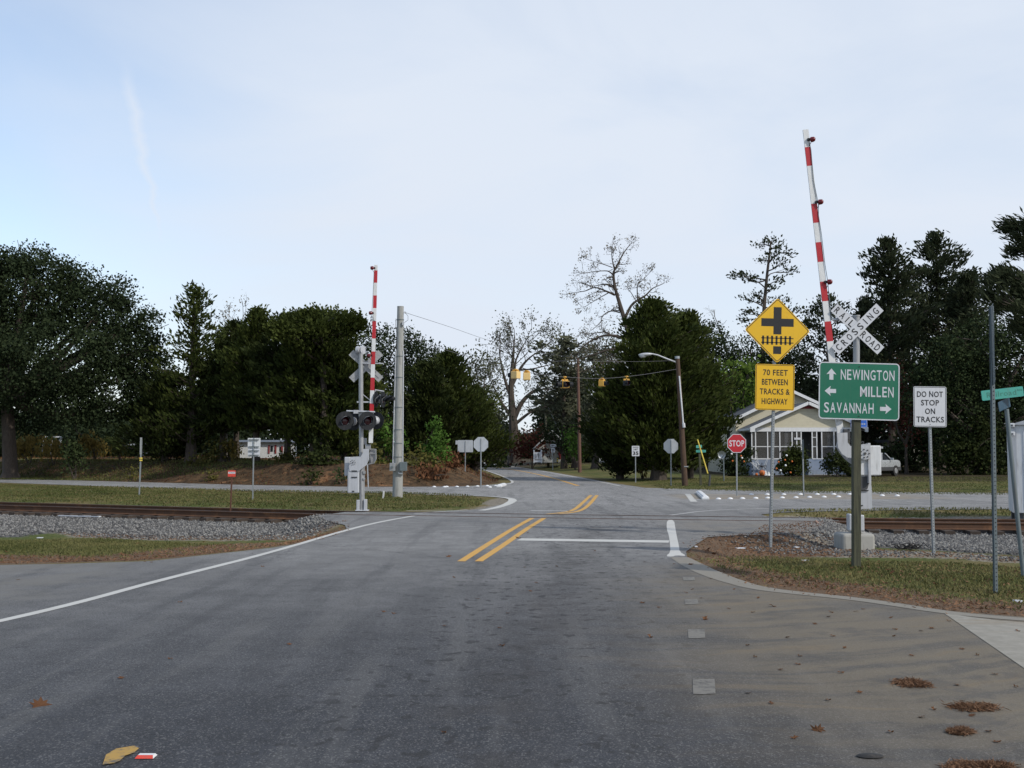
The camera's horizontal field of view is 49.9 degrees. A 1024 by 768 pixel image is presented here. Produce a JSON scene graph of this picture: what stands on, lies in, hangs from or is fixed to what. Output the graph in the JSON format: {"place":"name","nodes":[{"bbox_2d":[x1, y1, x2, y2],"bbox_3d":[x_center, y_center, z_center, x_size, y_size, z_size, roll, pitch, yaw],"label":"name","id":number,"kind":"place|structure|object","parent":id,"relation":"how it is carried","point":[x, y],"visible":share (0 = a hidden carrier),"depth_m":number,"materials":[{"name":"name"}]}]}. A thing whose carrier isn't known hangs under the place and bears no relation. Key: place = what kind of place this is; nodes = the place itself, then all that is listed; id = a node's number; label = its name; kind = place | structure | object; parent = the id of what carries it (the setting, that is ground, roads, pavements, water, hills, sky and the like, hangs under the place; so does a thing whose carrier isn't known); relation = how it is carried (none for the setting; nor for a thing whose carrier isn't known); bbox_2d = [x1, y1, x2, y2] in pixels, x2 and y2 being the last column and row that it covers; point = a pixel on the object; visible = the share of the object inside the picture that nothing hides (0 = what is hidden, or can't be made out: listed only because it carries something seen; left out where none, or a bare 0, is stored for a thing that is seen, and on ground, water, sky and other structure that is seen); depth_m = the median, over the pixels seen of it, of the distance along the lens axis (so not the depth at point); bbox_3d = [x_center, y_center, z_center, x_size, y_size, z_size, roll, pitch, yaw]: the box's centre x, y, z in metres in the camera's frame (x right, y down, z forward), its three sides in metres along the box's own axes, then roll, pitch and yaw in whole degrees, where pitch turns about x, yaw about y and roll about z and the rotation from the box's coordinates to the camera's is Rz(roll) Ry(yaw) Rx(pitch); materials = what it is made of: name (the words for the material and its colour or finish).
{"place":"outdoors","nodes":[
{"label":"outdoors","id":0,"kind":"place"},
{"bbox_2d":[0,462,1023,767],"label":"road","id":1,"kind":"structure","parent":0,"point":[316,654],"depth_m":8.96,"materials":[{"name":"asphalt"}]},
{"bbox_2d":[103,746,138,763],"bbox_3d":[-2.142,2.018,5.988,0.139,0.001,0.375,0,-4,0],"label":"yellow patch","id":2,"kind":"object","parent":1,"relation":"on","point":[116,755],"visible":1,"depth_m":6.01,"materials":[{"name":"paint"}]},
{"bbox_2d":[0,516,412,621],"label":"edge line","id":3,"kind":"object","parent":1,"relation":"on","point":[105,595],"visible":1,"depth_m":14.28,"materials":[{"name":"white paint"}]},
{"bbox_2d":[458,518,533,560],"bbox_3d":[-0.151,3.030,22.173,0.161,0.001,11.070,0,-4,7],"label":"line","id":4,"kind":"object","parent":1,"relation":"on","point":[477,550],"visible":1,"depth_m":20.16,"materials":[{"name":"yellow paint"}]},
{"bbox_2d":[476,518,545,560],"bbox_3d":[0.139,3.030,22.172,0.150,0.001,11.074,0,-4,7],"label":"line","id":5,"kind":"object","parent":1,"relation":"on","point":[496,549],"visible":1,"depth_m":20.16,"materials":[{"name":"yellow paint"}]},
{"bbox_2d":[519,538,669,542],"bbox_3d":[1.520,2.934,20.639,2.826,0.001,0.531,-1,-4,11],"label":"stop line","id":6,"kind":"object","parent":1,"relation":"on","point":[592,540],"visible":1,"depth_m":20.61,"materials":[{"name":"white paint"}]},
{"bbox_2d":[667,520,684,556],"bbox_3d":[3.268,3.030,22.175,0.297,0.001,9.640,0,-4,8],"label":"edge line","id":7,"kind":"object","parent":1,"relation":"on","point":[674,544],"visible":1,"depth_m":20.61,"materials":[{"name":"white paint"}]},
{"bbox_2d":[693,679,714,693],"bbox_3d":[1.355,2.133,7.763,0.157,0.001,0.529,-1,-4,9],"label":"dashed line","id":8,"kind":"object","parent":1,"relation":"on","point":[703,686],"visible":1,"depth_m":7.75,"materials":[{"name":"paint"}]},
{"bbox_2d":[671,557,1023,620],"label":"curb","id":9,"kind":"object","parent":1,"relation":"on","point":[700,568],"visible":1,"depth_m":13.15,"materials":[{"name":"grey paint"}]},
{"bbox_2d":[888,676,935,687],"bbox_3d":[2.845,2.133,7.845,0.330,0.077,0.426,0,-4,0],"label":"pine straw heap","id":10,"kind":"object","parent":1,"relation":"on","point":[907,682],"visible":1,"depth_m":7.81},
{"bbox_2d":[941,700,1008,711],"bbox_3d":[2.992,2.089,7.129,0.413,0.078,0.352,0,-4,0],"label":"pine straw heap","id":11,"kind":"object","parent":1,"relation":"on","point":[973,706],"visible":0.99,"depth_m":7.09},
{"bbox_2d":[937,756,1021,767],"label":"pine straw heap","id":12,"kind":"object","parent":1,"relation":"on","point":[968,763],"visible":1,"depth_m":5.77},
{"bbox_2d":[945,613,1023,667],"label":"concrete apron","id":13,"kind":"object","parent":1,"relation":"on","point":[1006,638],"visible":1,"depth_m":10.02,"materials":[{"name":"concrete"}]},
{"bbox_2d":[0,453,1023,616],"bbox_3d":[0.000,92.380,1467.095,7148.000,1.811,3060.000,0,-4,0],"label":"ground","id":14,"kind":"structure","parent":0,"point":[410,480],"depth_m":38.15,"materials":[{"name":"plant"}]},
{"bbox_2d":[16,430,46,463],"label":"scrub bush","id":15,"kind":"object","parent":14,"relation":"on","point":[28,443],"visible":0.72,"depth_m":73.70,"materials":[{"name":"green plant"}]},
{"bbox_2d":[34,434,65,465],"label":"scrub bush","id":16,"kind":"object","parent":14,"relation":"on","point":[47,449],"visible":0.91,"depth_m":71.70,"materials":[{"name":"green plant"}]},
{"bbox_2d":[56,435,92,479],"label":"scrub bush","id":17,"kind":"object","parent":14,"relation":"on","point":[66,451],"visible":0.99,"depth_m":65.67,"materials":[{"name":"green plant"}]},
{"bbox_2d":[0,238,171,479],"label":"oak tree","id":18,"kind":"object","parent":14,"relation":"on","point":[46,379],"visible":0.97,"depth_m":66.86,"materials":[{"name":"green plant"}]},
{"bbox_2d":[77,429,111,458],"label":"scrub bush","id":19,"kind":"object","parent":14,"relation":"on","point":[90,444],"visible":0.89,"depth_m":72.73,"materials":[{"name":"green plant"}]},
{"bbox_2d":[0,399,269,457],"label":"woodland","id":20,"kind":"object","parent":14,"relation":"on","point":[246,434],"visible":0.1,"depth_m":98.48,"materials":[{"name":"plant"}]},
{"bbox_2d":[102,367,219,461],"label":"cedar tree","id":21,"kind":"object","parent":14,"relation":"on","point":[162,450],"visible":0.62,"depth_m":65.97,"materials":[{"name":"green plant"}]},
{"bbox_2d":[0,513,334,536],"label":"ballast","id":22,"kind":"structure","parent":14,"relation":"on","point":[20,525],"depth_m":27.54,"materials":[{"name":"gravel"}]},
{"bbox_2d":[126,279,229,462],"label":"cedar tree","id":23,"kind":"object","parent":14,"relation":"on","point":[194,344],"visible":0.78,"depth_m":65.57,"materials":[{"name":"green plant"}]},
{"bbox_2d":[61,522,338,540],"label":"ballast","id":24,"kind":"structure","parent":14,"relation":"on","point":[211,537],"depth_m":23.79,"materials":[{"name":"gravel"}]},
{"bbox_2d":[161,338,247,461],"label":"cedar tree","id":25,"kind":"object","parent":14,"relation":"on","point":[223,429],"visible":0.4,"depth_m":65.30,"materials":[{"name":"green plant"}]},
{"bbox_2d":[0,457,410,480],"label":"grass","id":26,"kind":"structure","parent":14,"relation":"on","point":[185,464],"depth_m":66.41,"materials":[{"name":"plant"}]},
{"bbox_2d":[199,435,241,462],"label":"scrub bush","id":27,"kind":"object","parent":14,"relation":"on","point":[212,457],"visible":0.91,"depth_m":65.65,"materials":[{"name":"green plant"}]},
{"bbox_2d":[199,317,248,457],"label":"cedar tree","id":28,"kind":"object","parent":14,"relation":"on","point":[230,328],"visible":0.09,"depth_m":70.75,"materials":[{"name":"green plant"}]},
{"bbox_2d":[204,304,280,460],"bbox_3d":[-14.595,-0.045,64.073,6.262,9.401,5.961,0,-4,0],"label":"cedar tree","id":29,"kind":"object","parent":14,"relation":"on","point":[236,358],"visible":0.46,"depth_m":63.07,"materials":[{"name":"green plant"}]},
{"bbox_2d":[0,455,500,485],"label":"bank weeds","id":30,"kind":"object","parent":14,"relation":"on","point":[251,471],"visible":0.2,"depth_m":64.67,"materials":[{"name":"plant"}]},
{"bbox_2d":[248,438,260,499],"bbox_3d":[-9.444,3.199,40.190,0.467,2.449,0.063,0,-4,0],"label":"sign back","id":31,"kind":"object","parent":14,"relation":"on","point":[253,447],"visible":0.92,"depth_m":40.26,"materials":[{"name":"metal"}]},
{"bbox_2d":[239,438,296,457],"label":"mobile home","id":32,"kind":"object","parent":14,"relation":"on","point":[268,447],"visible":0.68,"depth_m":83.84,"materials":[{"name":"white"}]},
{"bbox_2d":[13,406,522,467],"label":"woodland","id":33,"kind":"object","parent":14,"relation":"on","point":[276,437],"visible":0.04,"depth_m":122.11,"materials":[{"name":"plant"}]},
{"bbox_2d":[238,308,314,458],"bbox_3d":[-12.878,0.100,63.028,5.827,9.072,6.587,1,-4,-16],"label":"cedar tree","id":34,"kind":"object","parent":14,"relation":"on","point":[270,348],"visible":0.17,"depth_m":61.98,"materials":[{"name":"green plant"}]},
{"bbox_2d":[233,322,379,461],"bbox_3d":[-11.231,0.234,61.315,8.616,8.438,7.383,0,-4,0],"label":"cedar tree","id":35,"kind":"object","parent":14,"relation":"on","point":[290,424],"visible":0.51,"depth_m":59.63,"materials":[{"name":"green plant"}]},
{"bbox_2d":[291,431,343,464],"bbox_3d":[-10.214,3.639,58.445,3.128,2.274,2.298,0,-4,0],"label":"scrub bush","id":36,"kind":"object","parent":14,"relation":"on","point":[312,455],"visible":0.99,"depth_m":58.22,"materials":[{"name":"green plant"}]},
{"bbox_2d":[261,302,378,461],"bbox_3d":[-10.183,-0.207,59.708,6.227,8.864,6.289,0,-4,0],"label":"broadleaf tree","id":37,"kind":"object","parent":14,"relation":"on","point":[313,325],"visible":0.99,"depth_m":58.00,"materials":[{"name":"green plant"}]},
{"bbox_2d":[297,336,405,461],"bbox_3d":[-8.944,0.913,60.592,6.588,7.008,6.252,0,-4,0],"label":"cedar tree","id":38,"kind":"object","parent":14,"relation":"on","point":[346,443],"visible":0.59,"depth_m":59.07,"materials":[{"name":"green plant"}]},
{"bbox_2d":[336,265,394,510],"bbox_3d":[-4.120,0.095,31.097,1.588,6.948,1.086,0,-4,0],"label":"crossing signal","id":39,"kind":"object","parent":14,"relation":"on","point":[354,467],"visible":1,"depth_m":30.96,"materials":[{"name":"metal"}]},
{"bbox_2d":[377,414,409,462],"bbox_3d":[-6.734,3.001,59.760,2.364,2.696,2.002,0,-4,0],"label":"sapling","id":40,"kind":"object","parent":14,"relation":"on","point":[386,450],"visible":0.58,"depth_m":59.67,"materials":[{"name":"green plant"}]},
{"bbox_2d":[390,306,407,497],"bbox_3d":[-4.332,0.715,42.255,0.658,7.463,0.566,0,-4,0],"label":"concrete pole","id":41,"kind":"object","parent":14,"relation":"on","point":[398,466],"visible":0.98,"depth_m":42.18,"materials":[{"name":"concrete"}]},
{"bbox_2d":[356,315,443,458],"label":"broadleaf tree","id":42,"kind":"object","parent":14,"relation":"on","point":[414,348],"visible":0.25,"depth_m":83.59,"materials":[{"name":"green plant"}]},
{"bbox_2d":[403,442,445,467],"bbox_3d":[-4.575,3.736,56.940,2.370,1.506,1.868,0,-4,0],"label":"scrub bush","id":43,"kind":"object","parent":14,"relation":"on","point":[425,460],"visible":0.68,"depth_m":56.76,"materials":[{"name":"green plant"}]},
{"bbox_2d":[408,456,450,479],"bbox_3d":[-4.065,4.237,55.404,1.950,1.244,1.367,2,-4,-28],"label":"scrub bush","id":44,"kind":"object","parent":14,"relation":"on","point":[435,472],"visible":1,"depth_m":55.22,"materials":[{"name":"brown plant"}]},
{"bbox_2d":[386,357,476,458],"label":"cedar tree","id":45,"kind":"object","parent":14,"relation":"on","point":[418,420],"visible":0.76,"depth_m":69.12,"materials":[{"name":"green plant"}]},
{"bbox_2d":[414,415,454,464],"bbox_3d":[-4.105,3.072,57.904,2.170,2.962,1.668,0,-4,0],"label":"sapling","id":46,"kind":"object","parent":14,"relation":"on","point":[434,445],"visible":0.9,"depth_m":57.84,"materials":[{"name":"green plant"}]},
{"bbox_2d":[392,345,504,460],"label":"cedar tree","id":47,"kind":"object","parent":14,"relation":"on","point":[461,378],"visible":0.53,"depth_m":71.12,"materials":[{"name":"green plant"}]},
{"bbox_2d":[474,437,487,486],"bbox_3d":[-1.479,3.846,52.266,0.686,2.649,0.056,0,-4,0],"label":"stop sign","id":48,"kind":"object","parent":14,"relation":"on","point":[480,444],"visible":0.94,"depth_m":52.32,"materials":[{"name":"metal"}]},
{"bbox_2d":[462,344,515,469],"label":"broadleaf tree","id":49,"kind":"object","parent":14,"relation":"on","point":[482,378],"visible":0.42,"depth_m":107.88,"materials":[{"name":"green plant"}]},
{"bbox_2d":[457,382,521,471],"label":"cedar tree","id":50,"kind":"object","parent":14,"relation":"on","point":[499,443],"visible":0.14,"depth_m":79.17,"materials":[{"name":"green plant"}]},
{"bbox_2d":[0,483,1010,517],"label":"grass","id":51,"kind":"structure","parent":14,"relation":"on","point":[121,494],"depth_m":40.30,"materials":[{"name":"plant"}]},
{"bbox_2d":[0,502,1023,535],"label":"railway track","id":52,"kind":"structure","parent":14,"relation":"on","point":[951,526],"depth_m":30.46,"materials":[{"name":"rusted steel"},{"name":"wood"}]},
{"bbox_2d":[0,524,1023,615],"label":"dead straw","id":53,"kind":"object","parent":14,"relation":"on","point":[327,533],"visible":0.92,"depth_m":17.58,"materials":[{"name":"plant"}]},
{"bbox_2d":[1,484,1023,609],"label":"dead straw","id":54,"kind":"object","parent":14,"relation":"on","point":[759,576],"visible":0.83,"depth_m":16.16,"materials":[{"name":"plant"}]},
{"bbox_2d":[475,304,580,462],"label":"mossy tree","id":55,"kind":"object","parent":14,"relation":"on","point":[513,425],"visible":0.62,"depth_m":116.10,"materials":[{"name":"grey plant"}]},
{"bbox_2d":[502,423,553,468],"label":"russet shrub","id":56,"kind":"object","parent":14,"relation":"on","point":[524,442],"visible":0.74,"depth_m":111.45,"materials":[{"name":"brown plant"}]},
{"bbox_2d":[53,520,1018,562],"bbox_3d":[0.027,3.111,21.876,21.383,0.285,10.045,0,-4,0],"label":"dead straw","id":57,"kind":"object","parent":14,"relation":"on","point":[784,524],"visible":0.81,"depth_m":21.96,"materials":[{"name":"plant"}]},
{"bbox_2d":[533,432,560,462],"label":"red door house","id":58,"kind":"structure","parent":14,"relation":"on","point":[548,459],"depth_m":111.73,"materials":[{"name":"white"}]},
{"bbox_2d":[531,414,583,467],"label":"dark tree","id":59,"kind":"object","parent":14,"relation":"on","point":[559,447],"visible":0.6,"depth_m":105.53,"materials":[{"name":"green plant"}]},
{"bbox_2d":[522,332,599,468],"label":"pine tree","id":60,"kind":"object","parent":14,"relation":"on","point":[559,402],"visible":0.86,"depth_m":105.93,"materials":[{"name":"green plant"}]},
{"bbox_2d":[527,398,598,463],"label":"woodland","id":61,"kind":"object","parent":14,"relation":"on","point":[588,460],"depth_m":136.62,"materials":[{"name":"plant"}]},
{"bbox_2d":[559,424,585,469],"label":"green shrub","id":62,"kind":"object","parent":14,"relation":"on","point":[574,441],"visible":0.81,"depth_m":99.62,"materials":[{"name":"green plant"}]},
{"bbox_2d":[577,356,581,472],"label":"utility pole","id":63,"kind":"object","parent":14,"relation":"on","point":[578,433],"visible":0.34,"depth_m":89.92,"materials":[{"name":"brown wood"}]},
{"bbox_2d":[564,327,626,468],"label":"broadleaf tree","id":64,"kind":"object","parent":14,"relation":"on","point":[587,405],"visible":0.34,"depth_m":99.74,"materials":[{"name":"green plant"}]},
{"bbox_2d":[569,367,646,478],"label":"cedar tree","id":65,"kind":"object","parent":14,"relation":"on","point":[619,470],"visible":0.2,"depth_m":67.35,"materials":[{"name":"green plant"}]},
{"bbox_2d":[560,234,672,379],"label":"bare tree","id":66,"kind":"object","parent":14,"relation":"on","point":[614,288],"visible":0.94,"depth_m":82.48,"materials":[{"name":"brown plant"}]},
{"bbox_2d":[582,295,738,480],"bbox_3d":[8.244,0.231,64.153,8.111,10.976,9.109,-3,-5,42],"label":"cedar tree","id":67,"kind":"object","parent":14,"relation":"on","point":[641,411],"visible":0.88,"depth_m":62.79,"materials":[{"name":"green plant"}]},
{"bbox_2d":[639,353,688,485],"bbox_3d":[7.430,1.872,53.973,2.424,6.843,0.370,0,-4,0],"label":"lamp pole","id":68,"kind":"object","parent":14,"relation":"on","point":[684,466],"visible":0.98,"depth_m":53.89,"materials":[{"name":"grey wood"}]},
{"bbox_2d":[670,308,752,478],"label":"cedar tree","id":69,"kind":"object","parent":14,"relation":"on","point":[692,317],"visible":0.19,"depth_m":65.44,"materials":[{"name":"green plant"}]},
{"bbox_2d":[698,317,748,469],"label":"broadleaf tree","id":70,"kind":"object","parent":14,"relation":"on","point":[723,341],"visible":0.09,"depth_m":91.47,"materials":[{"name":"green plant"}]},
{"bbox_2d":[713,440,757,475],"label":"bush","id":71,"kind":"object","parent":14,"relation":"on","point":[730,467],"visible":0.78,"depth_m":71.08,"materials":[{"name":"green plant"}]},
{"bbox_2d":[727,434,745,495],"bbox_3d":[8.608,3.228,42.099,0.714,2.619,0.068,0,-4,0],"label":"stop sign","id":72,"kind":"object","parent":14,"relation":"on","point":[736,443],"visible":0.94,"depth_m":42.12,"materials":[{"name":"metal"}]},
{"bbox_2d":[716,353,765,416],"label":"vine tangle","id":73,"kind":"object","parent":14,"relation":"on","point":[746,380],"visible":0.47,"depth_m":83.72,"materials":[{"name":"green plant"}]},
{"bbox_2d":[725,232,804,363],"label":"pine tree","id":74,"kind":"object","parent":14,"relation":"on","point":[741,274],"visible":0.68,"depth_m":96.49,"materials":[{"name":"green plant"}]},
{"bbox_2d":[720,331,818,408],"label":"broadleaf tree","id":75,"kind":"object","parent":14,"relation":"on","point":[765,357],"visible":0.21,"depth_m":91.49,"materials":[{"name":"green plant"}]},
{"bbox_2d":[746,299,808,547],"bbox_3d":[5.162,0.846,21.309,1.237,5.016,0.083,0,-4,0],"label":"warning sign","id":76,"kind":"object","parent":14,"relation":"on","point":[777,330],"visible":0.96,"depth_m":21.35,"materials":[{"name":"metal"}]},
{"bbox_2d":[708,390,868,474],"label":"house","id":77,"kind":"structure","parent":14,"relation":"on","point":[801,421],"depth_m":74.49,"materials":[{"name":"white wood"}]},
{"bbox_2d":[774,441,812,475],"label":"bush","id":78,"kind":"object","parent":14,"relation":"on","point":[794,467],"visible":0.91,"depth_m":70.08,"materials":[{"name":"green plant"}]},
{"bbox_2d":[782,292,865,398],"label":"pine tree","id":79,"kind":"object","parent":14,"relation":"on","point":[810,384],"visible":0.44,"depth_m":86.48,"materials":[{"name":"green plant"}]},
{"bbox_2d":[642,476,1007,494],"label":"grass","id":80,"kind":"structure","parent":14,"relation":"on","point":[806,481],"depth_m":54.27,"materials":[{"name":"plant"}]},
{"bbox_2d":[819,449,850,477],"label":"bush","id":81,"kind":"object","parent":14,"relation":"on","point":[837,459],"visible":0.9,"depth_m":65.66,"materials":[{"name":"green plant"}]},
{"bbox_2d":[803,129,883,549],"bbox_3d":[6.496,-0.798,21.482,1.500,8.478,0.818,0,-4,0],"label":"crossing signal","id":82,"kind":"object","parent":14,"relation":"on","point":[871,456],"visible":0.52,"depth_m":21.42,"materials":[{"name":"metal"}]},
{"bbox_2d":[818,362,899,566],"bbox_3d":[5.378,1.394,17.029,1.258,3.480,0.154,0,-4,2],"label":"direction sign","id":83,"kind":"object","parent":14,"relation":"on","point":[855,393],"visible":0.94,"depth_m":17.03,"materials":[{"name":"green metal"}]},
{"bbox_2d":[715,532,1018,560],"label":"ballast","id":84,"kind":"structure","parent":14,"relation":"on","point":[876,551],"depth_m":20.22,"materials":[{"name":"gravel"}]},
{"bbox_2d":[835,293,902,445],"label":"pine tree","id":85,"kind":"object","parent":14,"relation":"on","point":[867,437],"visible":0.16,"depth_m":87.72,"materials":[{"name":"green plant"}]},
{"bbox_2d":[843,453,900,476],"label":"parked car","id":86,"kind":"object","parent":14,"relation":"on","point":[892,466],"visible":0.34,"depth_m":68.14,"materials":[{"name":"silver metal"}]},
{"bbox_2d":[742,357,1023,464],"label":"woodland","id":87,"kind":"object","parent":14,"relation":"on","point":[816,399],"depth_m":104.94,"materials":[{"name":"plant"}]},
{"bbox_2d":[847,233,947,453],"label":"pine tree","id":88,"kind":"object","parent":14,"relation":"on","point":[898,346],"visible":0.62,"depth_m":79.70,"materials":[{"name":"green plant"}]},
{"bbox_2d":[870,358,938,473],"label":"russet tree","id":89,"kind":"object","parent":14,"relation":"on","point":[905,441],"visible":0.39,"depth_m":72.84,"materials":[{"name":"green plant"}]},
{"bbox_2d":[798,516,1023,554],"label":"ballast","id":90,"kind":"structure","parent":14,"relation":"on","point":[979,543],"depth_m":23.31,"materials":[{"name":"gravel"}]},
{"bbox_2d":[877,420,952,472],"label":"dark shrub","id":91,"kind":"object","parent":14,"relation":"on","point":[899,455],"visible":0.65,"depth_m":77.27,"materials":[{"name":"green plant"}]},
{"bbox_2d":[836,269,1005,468],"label":"dark tree","id":92,"kind":"object","parent":14,"relation":"on","point":[946,324],"visible":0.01,"depth_m":91.89,"materials":[{"name":"green plant"}]},
{"bbox_2d":[913,386,946,553],"bbox_3d":[7.600,1.658,19.951,0.609,3.234,0.073,0,-4,0],"label":"regulatory sign","id":93,"kind":"object","parent":14,"relation":"on","point":[930,407],"visible":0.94,"depth_m":19.99,"materials":[{"name":"metal"}]},
{"bbox_2d":[893,228,997,470],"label":"pine tree","id":94,"kind":"object","parent":14,"relation":"on","point":[933,249],"visible":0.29,"depth_m":84.00,"materials":[{"name":"green plant"}]},
{"bbox_2d":[899,311,1023,473],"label":"magnolia tree","id":95,"kind":"object","parent":14,"relation":"on","point":[1013,347],"visible":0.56,"depth_m":70.43,"materials":[{"name":"green plant"}]},
{"bbox_2d":[921,265,1004,468],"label":"pine tree","id":96,"kind":"object","parent":14,"relation":"on","point":[960,309],"visible":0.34,"depth_m":79.22,"materials":[{"name":"green plant"}]},
{"bbox_2d":[926,411,1007,474],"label":"dark shrub","id":97,"kind":"object","parent":14,"relation":"on","point":[953,460],"visible":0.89,"depth_m":69.35,"materials":[{"name":"green plant"}]},
{"bbox_2d":[989,304,997,592],"bbox_3d":[5.913,0.892,13.509,0.098,3.728,0.758,-2,-4,25],"label":"tall post","id":98,"kind":"object","parent":14,"relation":"on","point":[993,448],"visible":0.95,"depth_m":13.51,"materials":[{"name":"metal"}]},
{"bbox_2d":[973,207,1023,342],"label":"pine tree","id":99,"kind":"object","parent":14,"relation":"on","point":[1003,278],"visible":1,"depth_m":45.84,"materials":[{"name":"green plant"}]},
{"bbox_2d":[981,386,1023,575],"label":"street name sign","id":100,"kind":"object","parent":14,"relation":"on","point":[1007,394],"visible":0.86,"depth_m":15.35,"materials":[{"name":"metal"}]},
{"bbox_2d":[1007,421,1023,518],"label":"equipment cabinet","id":101,"kind":"object","parent":14,"relation":"on","point":[1017,431],"visible":0.69,"depth_m":28.18,"materials":[{"name":"metal"}]},
{"bbox_2d":[0,0,1023,433],"label":"sky","id":102,"kind":"structure","parent":0,"point":[276,153],"materials":[{"name":"blue"}]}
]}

